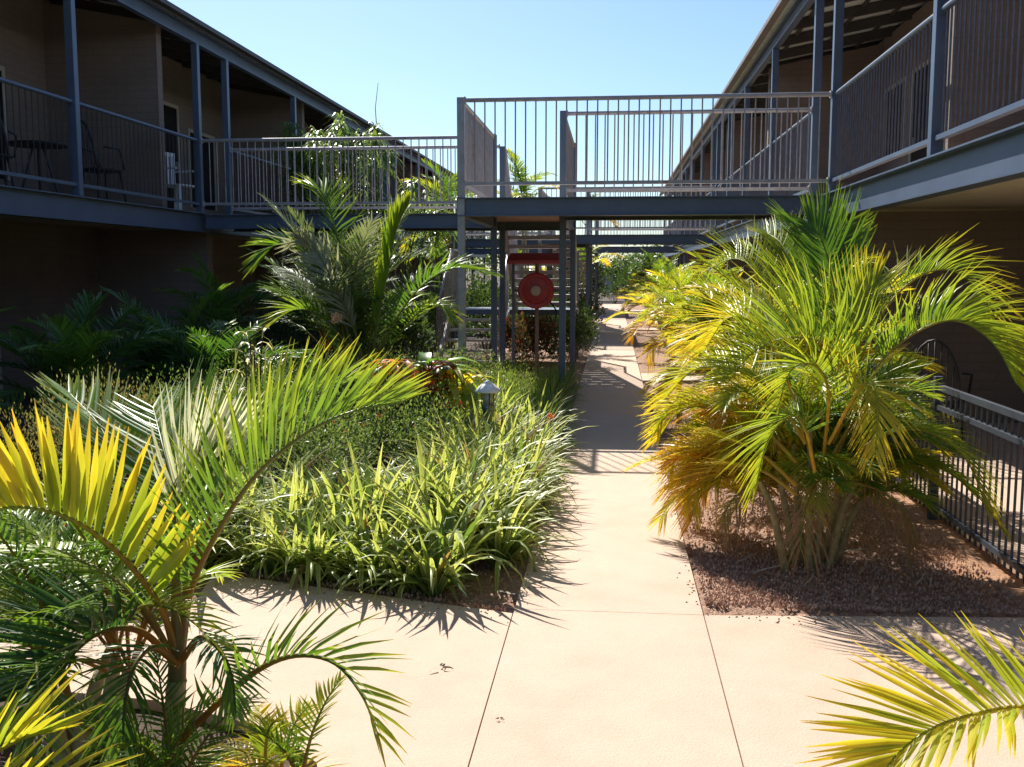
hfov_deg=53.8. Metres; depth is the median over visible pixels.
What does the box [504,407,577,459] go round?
strap plant
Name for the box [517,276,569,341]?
shrub
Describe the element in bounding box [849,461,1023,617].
dirt
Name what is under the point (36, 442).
shrub
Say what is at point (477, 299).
shrub
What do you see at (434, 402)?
shrub
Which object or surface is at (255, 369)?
shrub
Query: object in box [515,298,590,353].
shrub
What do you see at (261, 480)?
strap plant
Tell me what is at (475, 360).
shrub
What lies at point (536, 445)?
strap plant
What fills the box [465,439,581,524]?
strap plant
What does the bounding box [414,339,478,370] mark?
shrub
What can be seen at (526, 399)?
strap plant
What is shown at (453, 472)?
strap plant
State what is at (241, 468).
strap plant
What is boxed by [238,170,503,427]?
palm
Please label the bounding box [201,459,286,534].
strap plant
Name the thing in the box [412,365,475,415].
plant
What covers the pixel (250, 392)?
shrub
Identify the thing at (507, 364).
shrub
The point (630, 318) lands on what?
garden bed
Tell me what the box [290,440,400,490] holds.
strap plant
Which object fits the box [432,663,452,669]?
dead leaf
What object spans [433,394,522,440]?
strap plant
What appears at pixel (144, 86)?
motel building
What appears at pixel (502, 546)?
strap plant
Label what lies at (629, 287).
shrub
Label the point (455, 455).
strap plant
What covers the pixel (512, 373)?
shrub
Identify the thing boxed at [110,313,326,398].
palm
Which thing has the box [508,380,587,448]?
strap plant
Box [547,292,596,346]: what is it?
shrub
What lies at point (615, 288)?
shrub
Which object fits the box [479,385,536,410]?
strap plant
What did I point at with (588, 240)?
walkway bridge
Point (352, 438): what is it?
shrub
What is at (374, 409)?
shrub
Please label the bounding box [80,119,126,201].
chair
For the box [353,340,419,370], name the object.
shrub
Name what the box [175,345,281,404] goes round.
shrub
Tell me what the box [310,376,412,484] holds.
shrub
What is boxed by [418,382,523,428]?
strap plant
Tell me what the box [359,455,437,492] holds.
strap plant
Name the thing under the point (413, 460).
strap plant
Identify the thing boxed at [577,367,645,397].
path
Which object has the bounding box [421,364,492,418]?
croton
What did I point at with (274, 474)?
strap plant
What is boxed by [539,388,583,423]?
grass tuft
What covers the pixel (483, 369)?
shrub
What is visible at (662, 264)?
palm
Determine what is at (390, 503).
strap plant
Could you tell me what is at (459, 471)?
strap plant
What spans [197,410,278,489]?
shrub
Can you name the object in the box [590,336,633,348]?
path
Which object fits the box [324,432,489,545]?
strap plant
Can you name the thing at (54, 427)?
shrub
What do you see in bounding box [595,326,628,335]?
path
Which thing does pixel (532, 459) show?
strap plant
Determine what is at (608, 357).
path
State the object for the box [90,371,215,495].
shrub
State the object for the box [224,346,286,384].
shrub
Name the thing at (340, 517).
strap plant
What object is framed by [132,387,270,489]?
shrub
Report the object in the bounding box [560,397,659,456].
path
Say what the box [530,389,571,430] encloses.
grass tuft
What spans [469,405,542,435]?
strap plant
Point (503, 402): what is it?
strap plant
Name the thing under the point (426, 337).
shrub
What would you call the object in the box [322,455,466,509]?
strap plant
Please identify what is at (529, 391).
shrub
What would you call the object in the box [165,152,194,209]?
plastic chair
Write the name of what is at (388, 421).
shrub
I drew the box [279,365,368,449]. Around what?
shrub
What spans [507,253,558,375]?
fire hose reel
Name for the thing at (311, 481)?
strap plant
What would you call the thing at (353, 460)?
strap plant
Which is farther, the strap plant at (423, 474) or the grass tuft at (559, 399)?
the grass tuft at (559, 399)
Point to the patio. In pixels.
(999, 490)
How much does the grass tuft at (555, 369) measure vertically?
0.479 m
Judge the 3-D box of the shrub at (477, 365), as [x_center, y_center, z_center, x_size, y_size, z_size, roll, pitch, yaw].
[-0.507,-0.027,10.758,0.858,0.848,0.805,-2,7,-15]
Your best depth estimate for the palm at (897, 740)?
2.23 m
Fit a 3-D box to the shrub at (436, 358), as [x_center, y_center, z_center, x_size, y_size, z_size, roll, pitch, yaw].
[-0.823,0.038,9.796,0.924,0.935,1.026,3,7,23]
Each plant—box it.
[72,447,295,591]
[113,463,288,546]
[147,463,252,567]
[171,454,299,510]
[171,475,288,517]
[192,509,277,575]
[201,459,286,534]
[209,496,307,585]
[213,458,324,561]
[214,432,344,515]
[219,450,320,497]
[223,511,306,578]
[228,328,272,414]
[228,492,344,589]
[233,468,334,568]
[244,493,369,594]
[248,466,342,525]
[254,445,340,499]
[260,450,401,533]
[260,487,354,542]
[264,449,423,530]
[274,486,395,547]
[277,509,387,584]
[289,492,437,600]
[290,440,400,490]
[296,443,442,534]
[302,484,413,585]
[308,487,391,583]
[315,436,415,498]
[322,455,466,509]
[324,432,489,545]
[330,479,454,592]
[331,503,440,599]
[341,454,462,535]
[350,468,543,597]
[353,504,506,602]
[354,478,519,583]
[356,528,457,598]
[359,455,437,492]
[371,445,476,502]
[373,434,529,498]
[374,429,466,482]
[376,436,492,565]
[380,451,538,569]
[382,407,510,465]
[382,440,490,497]
[383,454,546,559]
[386,446,450,485]
[387,408,505,477]
[391,420,554,516]
[393,429,556,524]
[395,434,547,499]
[396,352,481,403]
[397,401,520,478]
[397,426,499,468]
[411,438,480,481]
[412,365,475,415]
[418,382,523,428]
[418,418,551,464]
[419,452,570,569]
[422,469,548,562]
[427,419,538,485]
[429,459,579,594]
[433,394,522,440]
[438,393,535,428]
[445,393,533,450]
[449,426,550,473]
[450,395,548,435]
[451,437,539,482]
[454,462,575,543]
[455,454,546,524]
[456,400,574,494]
[460,444,574,500]
[462,387,532,422]
[463,430,572,507]
[464,417,526,449]
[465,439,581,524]
[467,413,538,441]
[467,477,562,544]
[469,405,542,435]
[475,430,577,516]
[477,373,538,409]
[478,397,549,430]
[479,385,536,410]
[479,404,541,422]
[483,410,572,477]
[486,412,568,482]
[492,393,588,474]
[492,415,573,487]
[496,391,585,443]
[499,423,570,463]
[500,387,556,414]
[503,424,578,464]
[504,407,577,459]
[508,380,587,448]
[508,407,572,439]
[515,406,568,458]
[517,391,573,431]
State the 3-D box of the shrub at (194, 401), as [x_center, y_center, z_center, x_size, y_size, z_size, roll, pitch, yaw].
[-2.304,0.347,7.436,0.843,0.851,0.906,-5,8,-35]
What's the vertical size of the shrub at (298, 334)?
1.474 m
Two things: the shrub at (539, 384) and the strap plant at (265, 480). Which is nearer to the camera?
the strap plant at (265, 480)
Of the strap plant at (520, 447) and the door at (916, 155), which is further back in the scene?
the door at (916, 155)
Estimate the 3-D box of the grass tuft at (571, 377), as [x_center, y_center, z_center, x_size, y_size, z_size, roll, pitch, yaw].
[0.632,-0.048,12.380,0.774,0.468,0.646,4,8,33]
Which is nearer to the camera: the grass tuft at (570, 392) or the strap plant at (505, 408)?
the strap plant at (505, 408)
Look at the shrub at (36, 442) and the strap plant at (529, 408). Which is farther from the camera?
the strap plant at (529, 408)
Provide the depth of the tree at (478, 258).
63.33 m
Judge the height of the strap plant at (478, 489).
0.548 m
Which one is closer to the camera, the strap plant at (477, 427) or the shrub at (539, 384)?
the strap plant at (477, 427)
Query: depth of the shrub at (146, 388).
7.99 m
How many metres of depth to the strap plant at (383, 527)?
5.26 m
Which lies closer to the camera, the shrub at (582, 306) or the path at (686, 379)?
the path at (686, 379)
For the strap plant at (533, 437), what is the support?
on the garden bed at (488, 590)
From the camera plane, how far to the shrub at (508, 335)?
16.32 m
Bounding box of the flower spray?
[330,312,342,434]
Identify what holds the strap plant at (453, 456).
on the garden bed at (488, 590)
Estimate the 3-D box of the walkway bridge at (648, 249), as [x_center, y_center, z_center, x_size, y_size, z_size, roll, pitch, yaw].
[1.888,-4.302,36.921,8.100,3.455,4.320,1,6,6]
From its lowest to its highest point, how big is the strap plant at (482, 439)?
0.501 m
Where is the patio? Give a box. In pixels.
[888,422,1023,578]
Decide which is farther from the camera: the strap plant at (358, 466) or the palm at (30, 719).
the strap plant at (358, 466)
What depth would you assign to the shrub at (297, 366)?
10.88 m
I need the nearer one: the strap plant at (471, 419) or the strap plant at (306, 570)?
the strap plant at (306, 570)
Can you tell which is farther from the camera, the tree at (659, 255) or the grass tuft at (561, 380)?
the tree at (659, 255)
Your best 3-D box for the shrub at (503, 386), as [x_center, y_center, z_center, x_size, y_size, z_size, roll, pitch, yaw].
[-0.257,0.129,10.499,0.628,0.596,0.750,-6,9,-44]
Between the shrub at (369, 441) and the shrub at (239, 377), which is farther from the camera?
the shrub at (239, 377)
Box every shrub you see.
[0,351,162,518]
[0,396,62,536]
[0,498,85,597]
[58,378,167,486]
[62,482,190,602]
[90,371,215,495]
[129,362,244,451]
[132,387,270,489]
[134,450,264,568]
[139,373,246,466]
[155,360,248,433]
[173,378,284,470]
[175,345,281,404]
[177,357,272,460]
[191,374,300,482]
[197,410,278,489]
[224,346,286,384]
[225,362,267,397]
[225,369,295,409]
[225,378,363,489]
[239,356,294,448]
[240,382,318,474]
[250,349,327,428]
[251,284,338,368]
[251,360,339,465]
[258,371,385,482]
[262,341,314,376]
[272,338,328,373]
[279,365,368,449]
[280,351,345,416]
[283,361,357,446]
[307,342,392,440]
[308,357,426,470]
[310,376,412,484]
[315,347,355,382]
[329,279,434,363]
[339,350,409,420]
[341,368,415,445]
[341,380,426,454]
[342,375,445,464]
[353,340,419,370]
[354,379,471,480]
[376,375,459,453]
[377,338,465,430]
[379,307,438,365]
[383,359,464,453]
[388,347,420,403]
[396,372,487,455]
[399,274,469,353]
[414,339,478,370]
[415,360,507,432]
[417,354,491,411]
[432,343,507,388]
[438,339,510,392]
[457,274,521,348]
[461,359,496,384]
[466,260,521,337]
[471,368,523,400]
[478,358,535,393]
[478,370,519,403]
[482,356,537,399]
[489,352,544,387]
[489,370,523,397]
[497,313,542,365]
[499,363,531,395]
[501,386,563,407]
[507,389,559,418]
[508,309,558,370]
[508,384,558,401]
[512,382,546,396]
[514,365,554,390]
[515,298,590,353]
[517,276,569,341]
[517,373,555,392]
[519,363,567,389]
[522,365,555,386]
[541,301,599,365]
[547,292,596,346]
[553,267,592,302]
[557,280,605,325]
[568,298,590,315]
[579,265,608,305]
[585,277,605,297]
[601,276,629,303]
[612,261,641,301]
[621,279,642,299]
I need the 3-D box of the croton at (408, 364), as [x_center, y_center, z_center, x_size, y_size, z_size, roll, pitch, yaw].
[-0.953,0.234,8.206,0.562,0.894,0.470,1,6,6]
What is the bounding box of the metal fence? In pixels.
[821,359,1023,583]
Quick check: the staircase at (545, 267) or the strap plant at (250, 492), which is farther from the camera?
the staircase at (545, 267)
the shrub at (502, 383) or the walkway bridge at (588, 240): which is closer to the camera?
the shrub at (502, 383)
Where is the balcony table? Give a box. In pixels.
[7,140,67,192]
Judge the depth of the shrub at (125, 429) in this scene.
7.28 m
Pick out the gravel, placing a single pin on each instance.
(912, 604)
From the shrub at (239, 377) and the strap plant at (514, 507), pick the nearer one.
the strap plant at (514, 507)
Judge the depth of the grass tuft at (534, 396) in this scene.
10.11 m
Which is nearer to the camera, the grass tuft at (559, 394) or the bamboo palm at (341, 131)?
the grass tuft at (559, 394)
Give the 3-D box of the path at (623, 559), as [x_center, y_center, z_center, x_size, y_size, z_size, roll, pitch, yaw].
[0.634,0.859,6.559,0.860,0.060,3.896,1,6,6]
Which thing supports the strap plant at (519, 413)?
on the garden bed at (488, 590)
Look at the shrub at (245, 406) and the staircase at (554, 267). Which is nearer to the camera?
the shrub at (245, 406)
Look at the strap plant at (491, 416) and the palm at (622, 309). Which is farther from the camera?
the palm at (622, 309)
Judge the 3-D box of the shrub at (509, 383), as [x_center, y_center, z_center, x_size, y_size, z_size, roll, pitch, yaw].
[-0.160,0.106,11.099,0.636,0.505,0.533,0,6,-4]
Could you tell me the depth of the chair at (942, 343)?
8.63 m
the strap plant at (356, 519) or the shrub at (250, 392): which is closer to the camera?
the strap plant at (356, 519)
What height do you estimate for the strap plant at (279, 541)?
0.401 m
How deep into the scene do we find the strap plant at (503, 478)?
6.03 m
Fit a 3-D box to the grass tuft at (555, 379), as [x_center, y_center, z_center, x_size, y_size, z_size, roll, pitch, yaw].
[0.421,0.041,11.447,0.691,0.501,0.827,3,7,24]
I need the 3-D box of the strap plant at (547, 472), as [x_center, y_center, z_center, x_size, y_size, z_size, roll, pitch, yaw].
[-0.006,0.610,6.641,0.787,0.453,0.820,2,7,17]
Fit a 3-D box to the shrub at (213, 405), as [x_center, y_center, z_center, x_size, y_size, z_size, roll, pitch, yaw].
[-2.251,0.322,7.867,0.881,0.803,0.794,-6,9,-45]
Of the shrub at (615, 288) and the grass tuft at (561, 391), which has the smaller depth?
the grass tuft at (561, 391)
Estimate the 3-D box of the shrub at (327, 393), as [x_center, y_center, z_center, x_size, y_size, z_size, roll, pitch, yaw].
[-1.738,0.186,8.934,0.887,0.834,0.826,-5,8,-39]
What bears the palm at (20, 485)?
on the ground
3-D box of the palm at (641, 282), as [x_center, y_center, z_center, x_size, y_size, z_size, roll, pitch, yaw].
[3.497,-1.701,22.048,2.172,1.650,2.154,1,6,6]
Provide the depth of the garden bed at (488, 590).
5.10 m
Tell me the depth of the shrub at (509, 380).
11.42 m
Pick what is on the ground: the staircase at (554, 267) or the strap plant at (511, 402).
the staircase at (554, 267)
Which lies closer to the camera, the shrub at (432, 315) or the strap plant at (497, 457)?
the strap plant at (497, 457)
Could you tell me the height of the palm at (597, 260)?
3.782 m
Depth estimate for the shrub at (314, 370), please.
9.97 m
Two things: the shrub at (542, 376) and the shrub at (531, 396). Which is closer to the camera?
the shrub at (531, 396)
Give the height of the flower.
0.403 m
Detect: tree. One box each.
[466,231,489,272]
[474,231,537,298]
[556,253,617,297]
[603,245,640,283]
[626,253,667,283]
[629,245,667,264]
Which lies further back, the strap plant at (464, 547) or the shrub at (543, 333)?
the shrub at (543, 333)
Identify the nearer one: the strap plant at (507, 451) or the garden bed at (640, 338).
the strap plant at (507, 451)
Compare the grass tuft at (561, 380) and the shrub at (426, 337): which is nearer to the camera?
the grass tuft at (561, 380)
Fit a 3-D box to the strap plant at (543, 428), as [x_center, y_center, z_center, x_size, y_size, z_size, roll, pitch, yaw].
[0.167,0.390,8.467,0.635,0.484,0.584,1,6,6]
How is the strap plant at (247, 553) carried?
on the garden bed at (488, 590)
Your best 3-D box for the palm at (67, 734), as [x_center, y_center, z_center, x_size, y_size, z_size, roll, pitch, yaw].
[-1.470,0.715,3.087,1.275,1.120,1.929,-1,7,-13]
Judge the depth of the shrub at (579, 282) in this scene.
30.52 m
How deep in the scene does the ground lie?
9.55 m
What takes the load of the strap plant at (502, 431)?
on the garden bed at (488, 590)
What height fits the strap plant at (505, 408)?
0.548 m
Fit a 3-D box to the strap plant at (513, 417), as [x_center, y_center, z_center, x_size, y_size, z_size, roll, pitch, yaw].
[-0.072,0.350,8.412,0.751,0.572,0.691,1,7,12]
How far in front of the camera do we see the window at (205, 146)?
19.12 m
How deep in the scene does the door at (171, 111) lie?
17.63 m
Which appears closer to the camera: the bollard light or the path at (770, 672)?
the path at (770, 672)
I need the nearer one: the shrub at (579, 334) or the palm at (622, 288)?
the shrub at (579, 334)
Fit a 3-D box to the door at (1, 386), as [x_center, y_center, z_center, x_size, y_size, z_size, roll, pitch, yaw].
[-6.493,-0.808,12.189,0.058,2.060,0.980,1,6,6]
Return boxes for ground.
[0,270,835,766]
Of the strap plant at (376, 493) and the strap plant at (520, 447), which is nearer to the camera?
the strap plant at (376, 493)
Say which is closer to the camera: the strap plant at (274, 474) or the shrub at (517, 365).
the strap plant at (274, 474)
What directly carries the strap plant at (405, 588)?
on the garden bed at (488, 590)
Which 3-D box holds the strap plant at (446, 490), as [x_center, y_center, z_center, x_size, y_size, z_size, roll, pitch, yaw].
[-0.287,0.658,5.565,0.787,0.600,0.724,2,7,16]
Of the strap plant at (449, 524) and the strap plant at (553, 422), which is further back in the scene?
the strap plant at (553, 422)
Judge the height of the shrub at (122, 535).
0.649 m
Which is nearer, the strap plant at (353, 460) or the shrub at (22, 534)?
the shrub at (22, 534)
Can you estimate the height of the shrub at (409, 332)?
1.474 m
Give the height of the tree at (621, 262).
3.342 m
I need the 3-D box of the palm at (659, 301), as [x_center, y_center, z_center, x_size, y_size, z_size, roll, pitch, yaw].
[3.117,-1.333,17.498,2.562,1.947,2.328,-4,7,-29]
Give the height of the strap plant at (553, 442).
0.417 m
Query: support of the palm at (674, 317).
on the garden bed at (748, 611)
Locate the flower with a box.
[547,413,554,460]
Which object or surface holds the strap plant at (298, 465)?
on the garden bed at (488, 590)
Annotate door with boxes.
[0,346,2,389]
[163,101,181,208]
[908,59,930,162]
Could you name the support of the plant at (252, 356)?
on the ground
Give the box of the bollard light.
[475,380,500,423]
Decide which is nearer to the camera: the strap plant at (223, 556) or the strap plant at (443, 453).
the strap plant at (223, 556)
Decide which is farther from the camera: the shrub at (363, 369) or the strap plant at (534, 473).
the shrub at (363, 369)
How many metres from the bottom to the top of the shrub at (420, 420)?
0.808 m
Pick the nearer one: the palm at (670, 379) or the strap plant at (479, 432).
the strap plant at (479, 432)
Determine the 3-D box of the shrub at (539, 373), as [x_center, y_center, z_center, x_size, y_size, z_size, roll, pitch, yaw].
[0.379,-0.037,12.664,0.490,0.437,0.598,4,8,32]
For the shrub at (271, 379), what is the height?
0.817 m
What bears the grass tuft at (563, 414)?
on the garden bed at (488, 590)
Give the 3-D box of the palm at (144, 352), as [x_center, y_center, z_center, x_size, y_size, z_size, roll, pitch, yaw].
[-3.418,-0.272,10.122,2.051,1.486,1.598,-2,7,-20]
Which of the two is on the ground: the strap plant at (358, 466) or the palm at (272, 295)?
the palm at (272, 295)
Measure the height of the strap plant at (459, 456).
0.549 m
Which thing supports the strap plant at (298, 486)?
on the garden bed at (488, 590)
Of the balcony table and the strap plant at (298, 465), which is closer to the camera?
the strap plant at (298, 465)
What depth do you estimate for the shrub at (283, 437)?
7.83 m
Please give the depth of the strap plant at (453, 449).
6.51 m
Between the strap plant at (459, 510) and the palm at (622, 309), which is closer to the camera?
the strap plant at (459, 510)
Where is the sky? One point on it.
(421, 56)
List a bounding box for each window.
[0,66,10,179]
[187,128,216,210]
[883,76,907,156]
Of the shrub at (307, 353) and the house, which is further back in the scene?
the house
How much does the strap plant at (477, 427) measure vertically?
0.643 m
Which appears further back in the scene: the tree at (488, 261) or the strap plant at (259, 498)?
the tree at (488, 261)
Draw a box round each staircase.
[435,149,578,364]
[516,231,592,317]
[544,256,594,287]
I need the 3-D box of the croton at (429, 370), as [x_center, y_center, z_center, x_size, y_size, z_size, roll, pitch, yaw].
[-0.658,0.223,8.499,0.506,0.850,0.492,6,9,44]
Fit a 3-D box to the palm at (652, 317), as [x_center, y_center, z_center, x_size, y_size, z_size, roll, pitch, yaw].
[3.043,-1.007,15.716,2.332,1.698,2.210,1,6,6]
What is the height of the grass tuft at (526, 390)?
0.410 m
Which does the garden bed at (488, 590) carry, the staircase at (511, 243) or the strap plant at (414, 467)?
the strap plant at (414, 467)
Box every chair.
[0,120,16,186]
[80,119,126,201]
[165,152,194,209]
[908,339,972,445]
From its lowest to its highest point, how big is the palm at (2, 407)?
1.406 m
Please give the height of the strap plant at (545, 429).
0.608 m
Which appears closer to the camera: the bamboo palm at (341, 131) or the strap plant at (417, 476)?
the strap plant at (417, 476)
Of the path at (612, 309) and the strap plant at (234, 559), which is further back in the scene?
the path at (612, 309)
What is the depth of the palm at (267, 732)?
3.00 m
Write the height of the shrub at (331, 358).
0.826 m
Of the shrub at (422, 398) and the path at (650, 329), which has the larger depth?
the path at (650, 329)
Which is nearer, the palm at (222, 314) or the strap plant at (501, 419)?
the strap plant at (501, 419)
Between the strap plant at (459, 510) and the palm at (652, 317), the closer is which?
the strap plant at (459, 510)
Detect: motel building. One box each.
[0,0,485,393]
[659,0,1023,422]
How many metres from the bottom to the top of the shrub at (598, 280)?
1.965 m
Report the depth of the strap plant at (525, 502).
5.80 m
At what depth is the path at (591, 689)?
3.71 m
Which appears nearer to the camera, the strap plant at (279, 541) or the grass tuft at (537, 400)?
the strap plant at (279, 541)
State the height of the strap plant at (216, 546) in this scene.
0.691 m
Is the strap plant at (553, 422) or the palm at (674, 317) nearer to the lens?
the strap plant at (553, 422)
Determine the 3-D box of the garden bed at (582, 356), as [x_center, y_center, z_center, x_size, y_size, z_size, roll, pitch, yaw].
[1.601,-1.837,30.326,1.980,0.030,32.300,1,6,6]
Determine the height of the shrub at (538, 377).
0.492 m
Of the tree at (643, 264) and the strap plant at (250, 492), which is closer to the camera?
the strap plant at (250, 492)
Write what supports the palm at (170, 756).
on the ground
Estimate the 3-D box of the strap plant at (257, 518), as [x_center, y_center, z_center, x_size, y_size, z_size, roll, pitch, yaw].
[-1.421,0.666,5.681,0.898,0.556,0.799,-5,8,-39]
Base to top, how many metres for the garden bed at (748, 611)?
0.030 m
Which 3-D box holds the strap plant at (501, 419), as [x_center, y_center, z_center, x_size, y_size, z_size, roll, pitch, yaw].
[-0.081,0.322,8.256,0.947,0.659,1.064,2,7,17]
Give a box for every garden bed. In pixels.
[78,381,579,618]
[471,304,602,381]
[622,304,645,309]
[625,312,684,328]
[629,331,706,373]
[643,382,993,616]
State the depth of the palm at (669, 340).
10.69 m
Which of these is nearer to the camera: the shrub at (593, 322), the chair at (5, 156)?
the chair at (5, 156)
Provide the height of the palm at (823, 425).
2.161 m
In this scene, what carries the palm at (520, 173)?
on the garden bed at (582, 356)
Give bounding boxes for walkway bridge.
[200,90,831,383]
[387,185,715,335]
[466,220,678,313]
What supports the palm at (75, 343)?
on the ground
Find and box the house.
[524,257,666,291]
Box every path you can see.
[0,573,511,766]
[469,609,742,766]
[515,455,702,614]
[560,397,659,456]
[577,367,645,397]
[585,348,638,367]
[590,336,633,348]
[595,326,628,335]
[598,319,627,326]
[599,304,625,319]
[629,328,658,330]
[641,373,706,382]
[704,615,1023,766]
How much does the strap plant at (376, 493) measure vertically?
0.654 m
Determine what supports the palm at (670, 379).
on the garden bed at (748, 611)
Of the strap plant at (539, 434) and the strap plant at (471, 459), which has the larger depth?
the strap plant at (539, 434)
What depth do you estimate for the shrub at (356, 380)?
9.47 m
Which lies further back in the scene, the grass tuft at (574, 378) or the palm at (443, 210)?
the palm at (443, 210)
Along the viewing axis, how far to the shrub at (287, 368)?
9.47 m
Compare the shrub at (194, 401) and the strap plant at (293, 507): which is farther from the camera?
the shrub at (194, 401)
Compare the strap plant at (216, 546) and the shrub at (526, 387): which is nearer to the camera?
the strap plant at (216, 546)
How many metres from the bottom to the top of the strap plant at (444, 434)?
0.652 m
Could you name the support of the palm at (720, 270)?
on the garden bed at (748, 611)
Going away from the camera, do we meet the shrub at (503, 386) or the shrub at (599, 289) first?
the shrub at (503, 386)
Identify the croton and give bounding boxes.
[369,356,427,457]
[399,360,462,425]
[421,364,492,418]
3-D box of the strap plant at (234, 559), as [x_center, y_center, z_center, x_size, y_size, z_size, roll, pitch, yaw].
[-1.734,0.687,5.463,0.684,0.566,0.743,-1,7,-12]
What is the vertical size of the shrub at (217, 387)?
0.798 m
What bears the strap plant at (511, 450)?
on the garden bed at (488, 590)
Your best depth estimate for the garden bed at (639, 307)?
42.01 m
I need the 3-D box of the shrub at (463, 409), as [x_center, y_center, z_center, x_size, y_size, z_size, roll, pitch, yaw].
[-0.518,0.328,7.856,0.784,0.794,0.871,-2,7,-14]
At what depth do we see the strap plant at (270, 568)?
5.19 m
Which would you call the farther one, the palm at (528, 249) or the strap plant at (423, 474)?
the palm at (528, 249)
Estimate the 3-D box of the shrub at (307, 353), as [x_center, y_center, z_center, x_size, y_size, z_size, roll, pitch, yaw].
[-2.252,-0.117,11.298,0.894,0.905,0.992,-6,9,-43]
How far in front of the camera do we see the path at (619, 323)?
29.29 m
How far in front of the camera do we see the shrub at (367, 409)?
9.09 m
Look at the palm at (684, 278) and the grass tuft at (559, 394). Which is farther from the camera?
the palm at (684, 278)
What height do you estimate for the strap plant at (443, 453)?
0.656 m
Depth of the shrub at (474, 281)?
22.01 m
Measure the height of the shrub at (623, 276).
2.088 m
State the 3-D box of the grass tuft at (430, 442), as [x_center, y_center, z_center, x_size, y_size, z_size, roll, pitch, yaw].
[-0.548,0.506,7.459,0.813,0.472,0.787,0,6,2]
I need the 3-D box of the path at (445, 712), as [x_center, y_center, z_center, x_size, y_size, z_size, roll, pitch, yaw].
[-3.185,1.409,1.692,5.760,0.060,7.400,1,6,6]
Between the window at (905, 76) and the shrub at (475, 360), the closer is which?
the shrub at (475, 360)
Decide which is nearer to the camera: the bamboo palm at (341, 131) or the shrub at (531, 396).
the shrub at (531, 396)
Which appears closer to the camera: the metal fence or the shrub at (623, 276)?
the metal fence
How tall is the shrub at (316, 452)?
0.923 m
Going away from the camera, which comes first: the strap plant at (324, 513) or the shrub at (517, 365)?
the strap plant at (324, 513)
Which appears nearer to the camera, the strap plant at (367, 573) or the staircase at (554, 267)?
the strap plant at (367, 573)
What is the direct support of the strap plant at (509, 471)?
on the garden bed at (488, 590)
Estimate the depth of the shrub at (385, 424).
8.64 m
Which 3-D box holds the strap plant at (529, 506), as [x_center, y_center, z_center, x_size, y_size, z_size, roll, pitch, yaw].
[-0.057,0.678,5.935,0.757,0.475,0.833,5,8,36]
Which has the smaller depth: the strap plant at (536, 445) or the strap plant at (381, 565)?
the strap plant at (381, 565)
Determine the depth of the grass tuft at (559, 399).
10.50 m
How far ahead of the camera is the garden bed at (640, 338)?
19.20 m
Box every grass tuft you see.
[390,416,486,468]
[509,380,552,399]
[510,387,560,406]
[527,368,582,397]
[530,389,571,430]
[532,375,590,404]
[534,394,580,431]
[535,366,594,401]
[535,378,586,413]
[536,367,584,394]
[537,355,592,383]
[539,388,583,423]
[541,386,581,418]
[550,358,585,377]
[552,362,588,398]
[565,369,591,389]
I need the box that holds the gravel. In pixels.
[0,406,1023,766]
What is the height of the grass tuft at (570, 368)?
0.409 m
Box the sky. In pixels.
[168,0,778,269]
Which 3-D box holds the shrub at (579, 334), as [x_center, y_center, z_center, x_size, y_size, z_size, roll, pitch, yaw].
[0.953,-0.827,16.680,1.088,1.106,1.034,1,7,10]
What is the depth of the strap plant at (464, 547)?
5.05 m
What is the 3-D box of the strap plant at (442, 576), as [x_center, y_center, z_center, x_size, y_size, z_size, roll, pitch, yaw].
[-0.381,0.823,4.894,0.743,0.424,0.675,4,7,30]
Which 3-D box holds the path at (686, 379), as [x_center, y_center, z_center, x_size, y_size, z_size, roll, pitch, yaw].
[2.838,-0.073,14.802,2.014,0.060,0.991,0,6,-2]
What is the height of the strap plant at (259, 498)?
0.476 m
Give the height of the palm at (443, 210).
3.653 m
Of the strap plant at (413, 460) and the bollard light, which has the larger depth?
the bollard light
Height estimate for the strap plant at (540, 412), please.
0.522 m
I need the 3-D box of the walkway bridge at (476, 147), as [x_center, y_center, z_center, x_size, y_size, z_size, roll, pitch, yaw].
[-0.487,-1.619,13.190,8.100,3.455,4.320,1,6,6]
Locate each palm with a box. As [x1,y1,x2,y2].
[0,289,191,424]
[0,306,41,426]
[0,333,432,766]
[0,459,248,766]
[0,663,144,766]
[50,636,267,766]
[84,282,271,404]
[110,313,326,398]
[121,253,319,368]
[188,670,349,766]
[227,226,438,364]
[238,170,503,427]
[261,110,457,357]
[394,158,474,348]
[476,147,559,333]
[505,192,546,274]
[577,192,624,301]
[603,250,728,357]
[614,256,683,310]
[619,261,700,333]
[621,176,1023,594]
[624,268,701,340]
[627,260,741,347]
[632,248,696,324]
[634,266,759,371]
[637,274,779,398]
[638,269,778,384]
[657,296,873,426]
[662,239,957,483]
[794,611,1023,766]
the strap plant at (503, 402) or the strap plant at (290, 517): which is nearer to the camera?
the strap plant at (290, 517)
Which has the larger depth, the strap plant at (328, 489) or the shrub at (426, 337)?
the shrub at (426, 337)
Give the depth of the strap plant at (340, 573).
5.09 m
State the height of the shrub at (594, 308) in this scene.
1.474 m
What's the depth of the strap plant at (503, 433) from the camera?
7.77 m
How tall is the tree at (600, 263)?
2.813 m
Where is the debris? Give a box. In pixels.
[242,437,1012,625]
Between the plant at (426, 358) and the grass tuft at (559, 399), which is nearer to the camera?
the plant at (426, 358)
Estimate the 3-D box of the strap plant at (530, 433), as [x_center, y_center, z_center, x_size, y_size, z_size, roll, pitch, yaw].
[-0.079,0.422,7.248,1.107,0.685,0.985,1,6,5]

